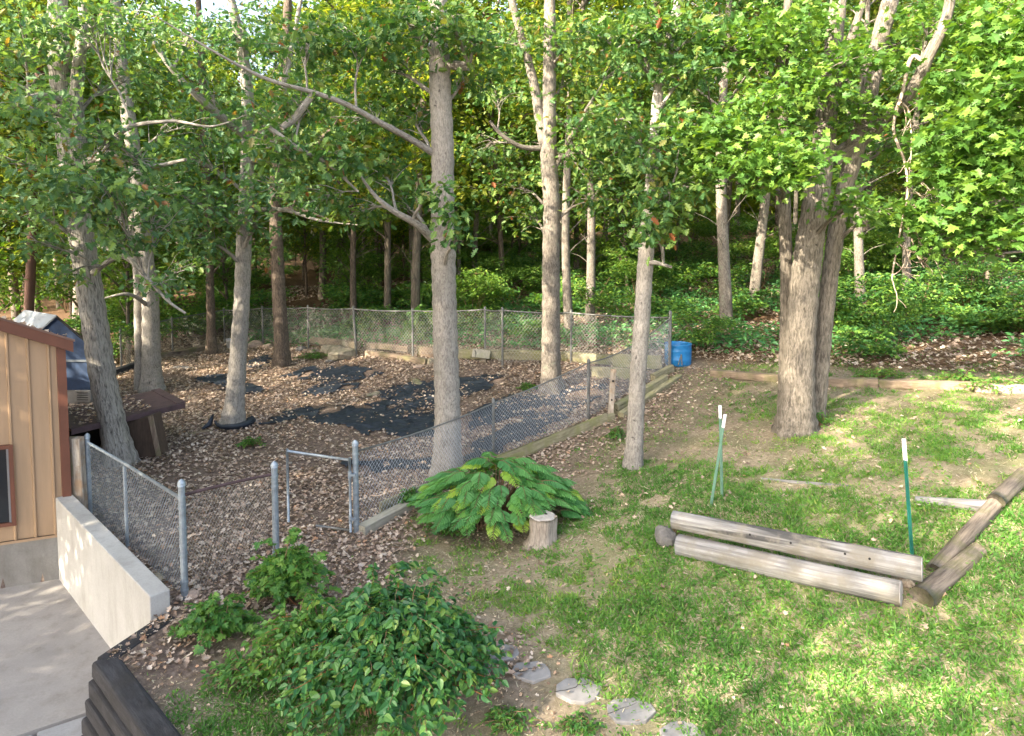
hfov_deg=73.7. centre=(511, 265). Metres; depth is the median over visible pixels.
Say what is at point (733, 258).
woodland shrub
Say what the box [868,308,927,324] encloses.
woodland shrub
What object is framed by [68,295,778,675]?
leaf litter
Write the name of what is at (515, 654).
stepping stone
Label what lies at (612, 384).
wooden post
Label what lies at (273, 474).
chain link fence
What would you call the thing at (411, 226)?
woodland tree
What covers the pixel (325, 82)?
woodland tree
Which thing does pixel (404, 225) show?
woodland tree
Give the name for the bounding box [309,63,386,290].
woodland tree
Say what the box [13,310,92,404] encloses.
blue shed
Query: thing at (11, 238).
woodland tree
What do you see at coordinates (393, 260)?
woodland shrub
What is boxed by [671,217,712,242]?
woodland shrub
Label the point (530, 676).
stepping stone
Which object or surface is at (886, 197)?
woodland tree
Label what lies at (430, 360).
rock
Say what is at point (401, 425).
weed fabric
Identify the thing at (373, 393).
rock
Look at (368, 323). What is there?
woodland shrub
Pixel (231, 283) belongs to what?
woodland shrub
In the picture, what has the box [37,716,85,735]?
paver
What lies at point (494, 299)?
woodland shrub
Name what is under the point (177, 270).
woodland shrub
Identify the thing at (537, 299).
woodland shrub
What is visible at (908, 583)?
wood chunk
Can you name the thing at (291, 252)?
woodland tree
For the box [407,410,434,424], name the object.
weed fabric
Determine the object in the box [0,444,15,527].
window
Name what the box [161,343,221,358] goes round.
edging log
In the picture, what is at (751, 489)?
lawn grass
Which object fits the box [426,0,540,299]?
woodland tree
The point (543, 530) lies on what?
tree stump
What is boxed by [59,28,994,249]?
distant wood
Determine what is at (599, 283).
woodland shrub
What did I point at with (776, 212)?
woodland tree
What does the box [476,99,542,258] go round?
woodland tree
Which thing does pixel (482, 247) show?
woodland shrub
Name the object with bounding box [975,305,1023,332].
woodland shrub
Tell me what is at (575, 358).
landscape timber
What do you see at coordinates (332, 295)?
woodland shrub
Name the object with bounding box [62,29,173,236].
woodland tree
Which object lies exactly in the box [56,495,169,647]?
retaining wall
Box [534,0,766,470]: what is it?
thin leaning oak
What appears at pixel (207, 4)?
sky
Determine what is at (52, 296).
woodland shrub
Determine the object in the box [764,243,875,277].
woodland shrub
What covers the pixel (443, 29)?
central oak
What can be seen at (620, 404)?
landscape timber
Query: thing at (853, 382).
landscape timber
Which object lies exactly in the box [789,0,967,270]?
woodland tree
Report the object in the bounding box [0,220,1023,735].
ground
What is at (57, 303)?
woodland tree
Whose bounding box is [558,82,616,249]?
woodland tree
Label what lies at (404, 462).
weed fabric
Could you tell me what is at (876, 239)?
woodland shrub
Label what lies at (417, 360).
landscape timber
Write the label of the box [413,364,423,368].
rock
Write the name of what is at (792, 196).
woodland tree
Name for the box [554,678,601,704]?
stepping stone
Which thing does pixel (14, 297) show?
woodland tree
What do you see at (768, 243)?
woodland shrub
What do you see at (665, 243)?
woodland tree
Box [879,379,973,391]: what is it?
landscape timber
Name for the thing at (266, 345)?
rock
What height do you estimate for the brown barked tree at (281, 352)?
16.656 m
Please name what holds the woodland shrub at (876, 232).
on the ground at (564, 670)
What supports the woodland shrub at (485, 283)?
on the ground at (564, 670)
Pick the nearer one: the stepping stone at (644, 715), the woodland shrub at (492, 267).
the stepping stone at (644, 715)
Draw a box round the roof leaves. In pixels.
[0,314,65,336]
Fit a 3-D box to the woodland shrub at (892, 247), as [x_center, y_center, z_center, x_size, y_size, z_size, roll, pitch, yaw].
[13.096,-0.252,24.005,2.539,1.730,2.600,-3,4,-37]
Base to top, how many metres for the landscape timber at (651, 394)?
0.499 m
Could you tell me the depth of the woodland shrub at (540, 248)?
32.40 m
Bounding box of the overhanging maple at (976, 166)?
[879,0,1023,272]
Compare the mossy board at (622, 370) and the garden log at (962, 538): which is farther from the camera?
the mossy board at (622, 370)
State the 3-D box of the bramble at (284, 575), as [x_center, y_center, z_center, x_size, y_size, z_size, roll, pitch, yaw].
[-2.408,3.289,7.482,1.161,0.819,0.794,0,4,0]
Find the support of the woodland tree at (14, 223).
on the ground at (564, 670)
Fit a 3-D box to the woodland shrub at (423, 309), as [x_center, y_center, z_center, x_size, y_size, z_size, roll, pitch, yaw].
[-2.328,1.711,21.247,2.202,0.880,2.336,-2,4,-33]
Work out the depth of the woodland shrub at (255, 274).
34.51 m
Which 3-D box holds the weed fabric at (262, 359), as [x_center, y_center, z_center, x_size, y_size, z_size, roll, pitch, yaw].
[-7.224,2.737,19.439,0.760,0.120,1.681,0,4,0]
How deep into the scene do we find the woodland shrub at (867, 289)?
21.17 m
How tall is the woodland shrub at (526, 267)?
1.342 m
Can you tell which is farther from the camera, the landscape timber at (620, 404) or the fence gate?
the landscape timber at (620, 404)
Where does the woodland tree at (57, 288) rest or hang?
on the ground at (564, 670)
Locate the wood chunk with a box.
[898,577,914,588]
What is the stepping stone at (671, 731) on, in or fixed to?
on the ground at (564, 670)
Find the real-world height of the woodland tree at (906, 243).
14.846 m
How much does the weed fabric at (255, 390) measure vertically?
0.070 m
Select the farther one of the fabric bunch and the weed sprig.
the fabric bunch
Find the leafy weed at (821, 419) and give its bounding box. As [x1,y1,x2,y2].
[816,410,833,424]
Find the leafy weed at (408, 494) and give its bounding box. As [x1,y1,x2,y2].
[397,486,417,506]
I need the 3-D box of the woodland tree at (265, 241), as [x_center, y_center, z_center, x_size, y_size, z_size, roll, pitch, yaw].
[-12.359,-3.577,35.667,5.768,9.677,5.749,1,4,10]
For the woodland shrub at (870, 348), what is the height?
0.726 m
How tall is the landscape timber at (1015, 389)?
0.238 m
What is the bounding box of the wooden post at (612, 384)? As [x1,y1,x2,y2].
[608,369,616,412]
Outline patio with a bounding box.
[0,579,110,735]
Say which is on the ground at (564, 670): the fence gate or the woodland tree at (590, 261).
the woodland tree at (590, 261)
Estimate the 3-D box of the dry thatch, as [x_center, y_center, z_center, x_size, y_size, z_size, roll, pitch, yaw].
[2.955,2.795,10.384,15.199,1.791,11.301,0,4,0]
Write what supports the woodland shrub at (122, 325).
on the ground at (564, 670)
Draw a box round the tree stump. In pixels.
[522,510,557,549]
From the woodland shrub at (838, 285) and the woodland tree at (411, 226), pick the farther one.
the woodland tree at (411, 226)
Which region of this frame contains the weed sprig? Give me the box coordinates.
[668,509,682,536]
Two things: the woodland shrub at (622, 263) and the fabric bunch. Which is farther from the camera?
the woodland shrub at (622, 263)
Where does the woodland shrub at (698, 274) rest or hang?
on the ground at (564, 670)
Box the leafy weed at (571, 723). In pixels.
[552,709,605,735]
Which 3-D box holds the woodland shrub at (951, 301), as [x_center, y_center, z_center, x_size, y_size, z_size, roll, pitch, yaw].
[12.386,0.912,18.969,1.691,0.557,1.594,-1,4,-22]
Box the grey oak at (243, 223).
[126,0,356,430]
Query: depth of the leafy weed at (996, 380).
11.31 m
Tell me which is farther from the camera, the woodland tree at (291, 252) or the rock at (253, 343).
the woodland tree at (291, 252)
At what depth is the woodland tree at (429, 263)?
24.68 m
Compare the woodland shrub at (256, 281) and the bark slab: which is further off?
the woodland shrub at (256, 281)
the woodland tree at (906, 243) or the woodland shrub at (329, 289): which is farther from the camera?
the woodland shrub at (329, 289)
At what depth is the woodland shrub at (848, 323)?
16.08 m
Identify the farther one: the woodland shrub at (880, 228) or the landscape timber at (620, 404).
the woodland shrub at (880, 228)
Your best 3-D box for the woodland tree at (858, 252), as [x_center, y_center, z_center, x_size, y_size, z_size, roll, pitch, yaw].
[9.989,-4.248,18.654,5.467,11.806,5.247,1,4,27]
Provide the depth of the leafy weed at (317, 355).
19.10 m
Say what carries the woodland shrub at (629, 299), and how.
on the ground at (564, 670)
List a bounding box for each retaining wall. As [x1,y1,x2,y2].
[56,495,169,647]
[81,614,180,735]
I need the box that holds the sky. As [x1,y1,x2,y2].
[105,0,853,214]
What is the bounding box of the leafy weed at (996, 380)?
[954,376,1023,393]
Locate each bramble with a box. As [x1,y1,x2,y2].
[166,591,263,654]
[197,644,293,703]
[235,527,342,610]
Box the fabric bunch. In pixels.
[201,414,255,429]
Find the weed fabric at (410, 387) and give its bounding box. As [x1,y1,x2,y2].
[377,381,433,400]
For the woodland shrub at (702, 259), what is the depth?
28.39 m
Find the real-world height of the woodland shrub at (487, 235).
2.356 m
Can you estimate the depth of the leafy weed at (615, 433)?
12.07 m
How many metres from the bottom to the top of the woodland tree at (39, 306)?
18.358 m
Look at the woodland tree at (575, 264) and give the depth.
26.34 m
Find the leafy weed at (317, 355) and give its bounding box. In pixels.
[293,349,327,359]
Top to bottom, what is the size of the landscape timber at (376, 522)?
0.162 m
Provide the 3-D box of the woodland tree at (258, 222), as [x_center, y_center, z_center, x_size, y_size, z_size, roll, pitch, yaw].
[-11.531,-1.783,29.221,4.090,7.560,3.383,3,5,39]
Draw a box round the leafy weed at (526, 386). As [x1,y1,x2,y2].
[516,382,537,392]
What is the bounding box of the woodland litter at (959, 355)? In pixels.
[161,247,1023,372]
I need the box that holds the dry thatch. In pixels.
[120,338,1023,735]
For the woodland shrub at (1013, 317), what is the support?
on the ground at (564, 670)
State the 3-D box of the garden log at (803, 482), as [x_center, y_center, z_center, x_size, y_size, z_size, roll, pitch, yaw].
[3.816,2.845,8.900,1.101,0.204,0.063,3,4,35]
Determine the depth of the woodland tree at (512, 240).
36.96 m
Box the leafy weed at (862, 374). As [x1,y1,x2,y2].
[851,368,878,377]
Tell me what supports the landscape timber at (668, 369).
on the ground at (564, 670)
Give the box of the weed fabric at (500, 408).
[467,383,608,431]
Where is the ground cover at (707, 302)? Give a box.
[248,254,1023,357]
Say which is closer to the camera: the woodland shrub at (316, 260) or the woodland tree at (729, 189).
the woodland tree at (729, 189)
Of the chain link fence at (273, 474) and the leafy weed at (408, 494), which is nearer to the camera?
the chain link fence at (273, 474)
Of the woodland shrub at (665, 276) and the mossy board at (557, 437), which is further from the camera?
the woodland shrub at (665, 276)
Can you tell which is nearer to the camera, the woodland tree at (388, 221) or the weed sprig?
the weed sprig
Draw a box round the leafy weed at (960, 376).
[929,368,982,381]
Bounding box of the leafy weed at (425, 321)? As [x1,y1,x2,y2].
[400,303,432,343]
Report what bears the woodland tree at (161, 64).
on the ground at (564, 670)
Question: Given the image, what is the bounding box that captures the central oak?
[160,0,543,478]
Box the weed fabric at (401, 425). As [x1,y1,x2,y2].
[251,404,434,437]
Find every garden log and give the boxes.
[670,510,922,581]
[674,534,902,606]
[762,478,850,486]
[909,543,986,608]
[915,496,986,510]
[926,498,1001,570]
[986,467,1023,508]
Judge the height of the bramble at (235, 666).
0.287 m
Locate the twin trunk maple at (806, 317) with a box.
[661,0,997,438]
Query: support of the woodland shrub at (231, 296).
on the ground at (564, 670)
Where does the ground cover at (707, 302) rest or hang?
on the ground at (564, 670)
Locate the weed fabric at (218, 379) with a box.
[194,373,261,389]
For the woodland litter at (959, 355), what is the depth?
16.83 m
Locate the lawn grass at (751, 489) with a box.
[147,349,1023,735]
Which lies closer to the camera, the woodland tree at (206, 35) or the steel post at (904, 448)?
the steel post at (904, 448)
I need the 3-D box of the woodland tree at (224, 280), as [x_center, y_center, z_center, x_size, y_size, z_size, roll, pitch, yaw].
[-11.088,-1.610,25.721,4.966,8.333,4.971,-2,4,-34]
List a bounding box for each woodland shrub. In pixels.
[0,266,20,312]
[1,263,49,294]
[18,262,72,312]
[63,313,81,334]
[67,294,167,325]
[68,313,179,363]
[71,263,119,297]
[101,252,166,299]
[107,300,201,337]
[160,305,204,325]
[160,307,185,322]
[161,261,190,283]
[167,296,261,334]
[175,316,226,335]
[181,286,254,311]
[183,269,234,293]
[195,277,229,293]
[201,289,252,307]
[215,286,298,327]
[225,304,296,328]
[228,276,270,293]
[230,267,270,287]
[249,308,294,328]
[284,265,301,275]
[288,233,335,271]
[307,245,360,284]
[314,241,371,285]
[315,278,400,317]
[319,285,349,299]
[319,288,378,302]
[333,253,409,304]
[336,304,407,332]
[366,252,407,273]
[377,281,426,312]
[383,275,464,309]
[395,281,431,305]
[402,307,468,330]
[420,259,463,279]
[421,265,514,329]
[455,240,509,280]
[456,278,521,317]
[456,302,530,328]
[463,229,510,254]
[463,242,492,252]
[467,225,511,252]
[467,251,514,272]
[470,274,515,289]
[474,256,541,308]
[480,243,516,254]
[483,262,522,278]
[489,242,533,259]
[506,319,563,337]
[508,250,572,284]
[514,257,539,283]
[515,291,584,312]
[523,240,586,264]
[525,261,584,289]
[560,267,632,309]
[572,274,619,298]
[580,252,608,262]
[586,288,664,323]
[595,233,628,250]
[595,238,659,271]
[595,249,666,281]
[595,257,614,270]
[595,266,634,288]
[596,245,682,299]
[600,214,633,234]
[619,295,705,325]
[631,258,697,284]
[631,267,693,296]
[635,236,692,259]
[656,242,717,265]
[657,306,744,349]
[666,263,709,280]
[670,262,764,297]
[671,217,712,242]
[673,213,716,241]
[673,253,716,267]
[683,243,747,262]
[686,212,758,255]
[689,256,740,277]
[704,295,774,318]
[717,226,797,287]
[729,231,771,255]
[731,220,756,233]
[732,286,777,302]
[748,213,774,230]
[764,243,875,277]
[765,243,841,274]
[769,277,861,304]
[796,224,904,277]
[818,272,907,334]
[825,227,900,259]
[832,323,914,359]
[833,316,897,339]
[834,273,919,322]
[840,275,880,297]
[842,260,924,285]
[845,235,922,268]
[848,228,947,276]
[854,300,933,336]
[859,269,978,324]
[863,297,940,319]
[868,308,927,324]
[870,222,892,231]
[877,223,924,244]
[901,253,955,268]
[905,254,1022,307]
[921,290,984,305]
[924,303,1004,331]
[932,278,1018,308]
[945,306,1023,333]
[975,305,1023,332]
[979,284,1023,317]
[990,253,1023,290]
[1000,303,1023,331]
[1002,248,1023,259]
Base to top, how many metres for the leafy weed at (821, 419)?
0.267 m
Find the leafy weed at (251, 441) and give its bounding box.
[235,436,266,447]
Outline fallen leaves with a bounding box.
[69,394,150,424]
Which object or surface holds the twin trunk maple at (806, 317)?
on the ground at (564, 670)
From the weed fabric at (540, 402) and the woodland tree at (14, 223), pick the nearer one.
the weed fabric at (540, 402)
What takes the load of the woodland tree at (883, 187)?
on the ground at (564, 670)
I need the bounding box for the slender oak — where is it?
[136,0,274,355]
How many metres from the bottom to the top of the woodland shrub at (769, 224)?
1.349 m
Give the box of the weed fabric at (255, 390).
[217,387,265,393]
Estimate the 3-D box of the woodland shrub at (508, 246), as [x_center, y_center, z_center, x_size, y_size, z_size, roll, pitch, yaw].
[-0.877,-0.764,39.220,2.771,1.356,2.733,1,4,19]
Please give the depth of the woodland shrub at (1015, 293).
15.15 m
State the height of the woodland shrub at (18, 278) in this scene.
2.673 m
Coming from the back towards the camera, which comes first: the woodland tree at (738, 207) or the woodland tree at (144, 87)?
the woodland tree at (738, 207)
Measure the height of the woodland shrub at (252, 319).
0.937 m
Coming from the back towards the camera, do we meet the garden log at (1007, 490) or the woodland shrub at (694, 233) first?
the woodland shrub at (694, 233)
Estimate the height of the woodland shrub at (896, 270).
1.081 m
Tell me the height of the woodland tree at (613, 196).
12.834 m
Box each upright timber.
[69,436,75,496]
[72,436,87,508]
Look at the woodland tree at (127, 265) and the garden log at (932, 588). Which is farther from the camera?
the woodland tree at (127, 265)
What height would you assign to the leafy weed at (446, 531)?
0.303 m
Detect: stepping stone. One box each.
[487,643,518,662]
[512,661,550,683]
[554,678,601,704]
[607,697,655,724]
[659,721,704,735]
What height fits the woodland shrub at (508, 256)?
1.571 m
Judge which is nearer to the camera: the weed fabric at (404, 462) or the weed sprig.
the weed sprig
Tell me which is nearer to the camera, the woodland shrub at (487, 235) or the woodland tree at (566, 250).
the woodland tree at (566, 250)
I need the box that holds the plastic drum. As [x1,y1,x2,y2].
[664,341,691,366]
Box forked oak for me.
[454,0,663,395]
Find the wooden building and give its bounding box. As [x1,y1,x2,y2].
[0,317,74,587]
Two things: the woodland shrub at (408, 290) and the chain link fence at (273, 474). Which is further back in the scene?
the woodland shrub at (408, 290)
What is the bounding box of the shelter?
[68,388,185,459]
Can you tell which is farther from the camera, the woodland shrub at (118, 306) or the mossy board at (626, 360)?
the woodland shrub at (118, 306)
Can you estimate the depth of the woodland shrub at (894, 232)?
30.27 m
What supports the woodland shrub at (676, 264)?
on the ground at (564, 670)
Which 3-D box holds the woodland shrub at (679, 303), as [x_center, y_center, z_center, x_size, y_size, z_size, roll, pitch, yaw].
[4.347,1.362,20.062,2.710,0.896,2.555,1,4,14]
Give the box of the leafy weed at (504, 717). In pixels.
[478,705,552,735]
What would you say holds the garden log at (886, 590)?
on the ground at (564, 670)
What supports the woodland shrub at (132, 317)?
on the ground at (564, 670)
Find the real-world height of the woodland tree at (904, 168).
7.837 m
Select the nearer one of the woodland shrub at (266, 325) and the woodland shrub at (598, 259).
the woodland shrub at (266, 325)
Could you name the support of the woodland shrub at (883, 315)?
on the ground at (564, 670)
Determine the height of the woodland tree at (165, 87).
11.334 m
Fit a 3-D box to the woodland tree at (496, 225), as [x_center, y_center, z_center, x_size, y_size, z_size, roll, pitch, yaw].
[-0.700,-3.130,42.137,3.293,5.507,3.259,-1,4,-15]
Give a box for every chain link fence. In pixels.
[84,433,188,599]
[119,310,223,365]
[185,461,278,589]
[223,305,668,367]
[352,310,671,532]
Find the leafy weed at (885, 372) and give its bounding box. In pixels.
[858,367,909,378]
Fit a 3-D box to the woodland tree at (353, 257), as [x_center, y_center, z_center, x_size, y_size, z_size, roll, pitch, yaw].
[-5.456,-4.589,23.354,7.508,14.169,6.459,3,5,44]
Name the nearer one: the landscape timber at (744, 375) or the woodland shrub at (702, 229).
the landscape timber at (744, 375)
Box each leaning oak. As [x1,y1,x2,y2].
[0,0,245,469]
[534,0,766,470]
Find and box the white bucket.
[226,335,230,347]
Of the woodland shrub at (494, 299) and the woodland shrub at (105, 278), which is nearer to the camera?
the woodland shrub at (494, 299)
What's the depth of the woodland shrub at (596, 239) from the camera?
35.63 m
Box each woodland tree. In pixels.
[0,0,56,278]
[0,0,139,284]
[0,0,166,306]
[0,0,190,332]
[0,0,197,264]
[0,1,126,319]
[0,66,63,312]
[1,77,166,336]
[9,2,102,311]
[28,8,64,307]
[35,65,231,363]
[40,150,113,318]
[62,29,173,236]
[88,99,225,296]
[95,0,263,275]
[102,30,154,191]
[121,62,197,264]
[133,9,220,263]
[144,30,241,277]
[148,45,269,292]
[156,152,190,301]
[158,111,283,325]
[159,35,239,231]
[162,71,254,263]
[169,164,234,274]
[196,36,300,271]
[201,141,292,273]
[221,106,316,252]
[232,0,370,299]
[239,0,418,321]
[263,173,330,280]
[278,0,384,275]
[281,158,339,295]
[281,202,303,270]
[298,0,478,325]
[298,170,369,282]
[303,144,397,318]
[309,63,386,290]
[318,48,425,289]
[326,0,506,276]
[331,0,519,314]
[348,117,428,283]
[359,215,426,254]
[367,137,422,285]
[392,163,485,280]
[392,191,430,282]
[397,181,469,278]
[401,43,511,308]
[422,78,524,248]
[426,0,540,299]
[426,0,595,307]
[463,0,537,252]
[471,154,514,232]
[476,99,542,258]
[478,0,657,321]
[481,185,514,242]
[482,0,641,293]
[482,102,540,248]
[484,0,664,328]
[492,0,617,240]
[506,129,610,266]
[511,78,601,298]
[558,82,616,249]
[560,48,689,294]
[573,28,650,239]
[573,85,642,276]
[574,0,755,282]
[613,0,851,322]
[616,0,711,260]
[619,121,684,261]
[646,127,713,260]
[666,0,857,302]
[670,0,802,278]
[675,157,716,248]
[684,166,736,242]
[686,0,911,278]
[698,68,759,254]
[702,7,810,246]
[714,33,746,225]
[731,187,758,213]
[770,106,803,208]
[773,0,984,302]
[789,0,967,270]
[792,50,807,230]
[805,16,906,275]
[828,136,875,221]
[844,134,899,202]
[857,0,1010,289]
[872,80,944,235]
[873,61,981,214]
[878,101,951,199]
[894,0,1023,283]
[901,36,1023,282]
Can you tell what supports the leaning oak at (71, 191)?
on the ground at (564, 670)
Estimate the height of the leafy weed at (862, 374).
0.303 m
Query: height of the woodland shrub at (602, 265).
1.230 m
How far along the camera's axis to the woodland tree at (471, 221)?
29.48 m
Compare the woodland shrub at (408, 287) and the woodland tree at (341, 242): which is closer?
the woodland shrub at (408, 287)
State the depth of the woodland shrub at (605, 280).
26.17 m
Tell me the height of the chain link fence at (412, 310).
2.132 m
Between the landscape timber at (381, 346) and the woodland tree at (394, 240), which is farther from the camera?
the woodland tree at (394, 240)
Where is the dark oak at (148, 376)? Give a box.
[32,0,241,392]
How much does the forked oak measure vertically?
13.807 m
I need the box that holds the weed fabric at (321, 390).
[304,382,360,395]
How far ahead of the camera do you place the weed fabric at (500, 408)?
14.50 m
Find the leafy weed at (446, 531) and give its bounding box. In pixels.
[421,519,475,536]
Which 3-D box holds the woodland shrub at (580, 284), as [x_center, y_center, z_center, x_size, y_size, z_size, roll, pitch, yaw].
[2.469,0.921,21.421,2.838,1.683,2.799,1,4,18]
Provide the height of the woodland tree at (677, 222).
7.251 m
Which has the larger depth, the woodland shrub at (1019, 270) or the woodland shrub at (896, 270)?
the woodland shrub at (896, 270)
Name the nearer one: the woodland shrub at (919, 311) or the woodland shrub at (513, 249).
the woodland shrub at (919, 311)
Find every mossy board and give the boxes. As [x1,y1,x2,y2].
[379,484,422,512]
[493,413,607,457]
[591,366,629,379]
[613,353,661,369]
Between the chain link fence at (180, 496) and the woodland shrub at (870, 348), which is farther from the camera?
the woodland shrub at (870, 348)
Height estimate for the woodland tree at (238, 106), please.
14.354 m
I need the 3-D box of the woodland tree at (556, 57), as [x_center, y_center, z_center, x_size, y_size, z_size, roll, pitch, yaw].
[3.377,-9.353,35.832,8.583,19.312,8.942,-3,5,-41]
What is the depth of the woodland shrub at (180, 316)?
25.69 m
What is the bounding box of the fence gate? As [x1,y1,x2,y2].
[286,449,356,531]
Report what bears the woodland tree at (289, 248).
on the ground at (564, 670)
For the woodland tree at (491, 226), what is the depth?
38.83 m
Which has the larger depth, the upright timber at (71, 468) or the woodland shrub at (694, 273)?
the woodland shrub at (694, 273)
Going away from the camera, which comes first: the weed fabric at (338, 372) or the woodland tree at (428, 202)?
the weed fabric at (338, 372)
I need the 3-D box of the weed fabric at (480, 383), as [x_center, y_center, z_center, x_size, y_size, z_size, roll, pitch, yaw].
[-1.677,2.900,15.816,3.277,0.433,1.485,-3,4,-36]
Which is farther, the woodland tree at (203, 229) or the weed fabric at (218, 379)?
the woodland tree at (203, 229)
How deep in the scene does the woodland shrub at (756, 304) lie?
20.02 m
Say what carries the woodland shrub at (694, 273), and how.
on the ground at (564, 670)
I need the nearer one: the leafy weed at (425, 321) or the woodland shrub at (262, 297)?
the leafy weed at (425, 321)
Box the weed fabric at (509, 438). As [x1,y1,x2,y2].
[463,421,550,460]
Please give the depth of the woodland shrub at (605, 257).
28.85 m
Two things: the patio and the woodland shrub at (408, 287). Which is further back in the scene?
the woodland shrub at (408, 287)
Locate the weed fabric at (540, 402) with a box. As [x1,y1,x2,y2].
[520,396,569,426]
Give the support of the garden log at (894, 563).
on the garden log at (886, 590)
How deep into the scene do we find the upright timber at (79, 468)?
9.62 m
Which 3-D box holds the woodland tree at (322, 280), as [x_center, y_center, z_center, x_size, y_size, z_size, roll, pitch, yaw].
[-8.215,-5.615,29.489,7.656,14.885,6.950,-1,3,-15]
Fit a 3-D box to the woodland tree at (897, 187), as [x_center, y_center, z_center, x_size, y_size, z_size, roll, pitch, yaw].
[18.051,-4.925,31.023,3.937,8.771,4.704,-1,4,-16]
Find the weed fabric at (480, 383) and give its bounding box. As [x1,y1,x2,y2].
[364,374,504,409]
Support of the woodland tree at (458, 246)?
on the ground at (564, 670)
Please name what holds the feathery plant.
on the ground at (564, 670)
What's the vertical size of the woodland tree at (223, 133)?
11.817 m
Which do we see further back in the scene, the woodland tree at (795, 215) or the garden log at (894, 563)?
the woodland tree at (795, 215)
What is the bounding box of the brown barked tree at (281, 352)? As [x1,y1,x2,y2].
[195,0,407,368]
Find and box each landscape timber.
[309,336,360,347]
[359,492,420,535]
[365,350,428,364]
[366,342,411,351]
[417,345,433,357]
[458,349,541,360]
[465,450,536,472]
[540,413,614,450]
[561,351,612,364]
[614,374,667,414]
[618,374,681,418]
[650,364,674,380]
[710,369,777,382]
[828,377,878,387]
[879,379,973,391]
[975,383,1023,393]
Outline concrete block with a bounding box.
[472,348,489,362]
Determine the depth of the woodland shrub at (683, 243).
31.55 m
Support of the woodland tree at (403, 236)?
on the ground at (564, 670)
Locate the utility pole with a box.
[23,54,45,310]
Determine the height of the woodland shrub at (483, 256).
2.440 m
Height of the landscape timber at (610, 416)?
0.456 m
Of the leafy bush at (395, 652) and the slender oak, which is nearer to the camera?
the leafy bush at (395, 652)
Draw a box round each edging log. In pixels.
[116,362,134,374]
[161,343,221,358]
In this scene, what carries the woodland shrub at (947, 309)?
on the ground at (564, 670)
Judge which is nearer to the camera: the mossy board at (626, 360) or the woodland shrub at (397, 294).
the mossy board at (626, 360)
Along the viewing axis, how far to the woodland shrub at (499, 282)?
26.52 m
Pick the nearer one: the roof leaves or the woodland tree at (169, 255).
the roof leaves
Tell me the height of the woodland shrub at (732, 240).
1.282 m
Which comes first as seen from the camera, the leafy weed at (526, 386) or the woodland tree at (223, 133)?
the leafy weed at (526, 386)
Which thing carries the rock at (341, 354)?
on the ground at (564, 670)
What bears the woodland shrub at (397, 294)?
on the ground at (564, 670)
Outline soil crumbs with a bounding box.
[110,483,776,735]
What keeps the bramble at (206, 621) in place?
on the ground at (564, 670)
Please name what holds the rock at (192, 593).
on the ground at (564, 670)
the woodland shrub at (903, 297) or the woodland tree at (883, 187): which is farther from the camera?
the woodland tree at (883, 187)
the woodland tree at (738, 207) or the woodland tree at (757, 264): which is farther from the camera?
the woodland tree at (738, 207)
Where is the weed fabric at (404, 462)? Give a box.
[340,457,431,472]
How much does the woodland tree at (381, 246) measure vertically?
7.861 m
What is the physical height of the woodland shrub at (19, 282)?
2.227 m
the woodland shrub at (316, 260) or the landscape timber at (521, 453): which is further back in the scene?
the woodland shrub at (316, 260)
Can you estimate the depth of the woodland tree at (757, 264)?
21.88 m
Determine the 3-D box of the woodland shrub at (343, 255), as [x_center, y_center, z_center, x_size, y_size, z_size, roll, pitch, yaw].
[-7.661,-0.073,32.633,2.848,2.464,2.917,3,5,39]
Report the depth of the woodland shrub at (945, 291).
16.90 m
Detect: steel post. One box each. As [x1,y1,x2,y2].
[710,414,726,504]
[718,405,722,496]
[902,439,913,554]
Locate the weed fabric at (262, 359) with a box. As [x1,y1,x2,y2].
[247,355,272,367]
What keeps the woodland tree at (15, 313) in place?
on the ground at (564, 670)
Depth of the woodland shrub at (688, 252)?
29.28 m
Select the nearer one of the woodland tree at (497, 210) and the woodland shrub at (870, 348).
the woodland shrub at (870, 348)
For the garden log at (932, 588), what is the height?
0.406 m
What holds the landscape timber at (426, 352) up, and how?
on the ground at (564, 670)
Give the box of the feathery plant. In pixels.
[406,451,591,543]
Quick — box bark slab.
[189,429,211,435]
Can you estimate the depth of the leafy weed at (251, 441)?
12.81 m
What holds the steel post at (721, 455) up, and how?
on the ground at (564, 670)
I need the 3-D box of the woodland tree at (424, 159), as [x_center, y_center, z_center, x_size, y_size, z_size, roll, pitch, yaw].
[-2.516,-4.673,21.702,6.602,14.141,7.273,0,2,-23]
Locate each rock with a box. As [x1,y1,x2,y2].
[153,572,165,581]
[173,366,191,369]
[187,589,199,600]
[248,340,262,347]
[262,344,272,348]
[295,346,306,350]
[320,345,343,353]
[328,348,356,360]
[367,391,379,395]
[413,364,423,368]
[427,358,433,364]
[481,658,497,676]
[655,525,675,546]
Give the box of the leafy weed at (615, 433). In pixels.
[604,426,625,440]
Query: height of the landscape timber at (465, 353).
0.400 m
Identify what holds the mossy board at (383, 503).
on the ground at (564, 670)
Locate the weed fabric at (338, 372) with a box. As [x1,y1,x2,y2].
[281,365,383,395]
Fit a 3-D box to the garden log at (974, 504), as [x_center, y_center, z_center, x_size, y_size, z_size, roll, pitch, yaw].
[5.027,2.694,7.747,0.788,0.211,0.151,2,4,30]
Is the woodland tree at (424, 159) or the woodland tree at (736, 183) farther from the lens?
the woodland tree at (736, 183)
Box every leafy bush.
[231,589,344,697]
[264,560,512,735]

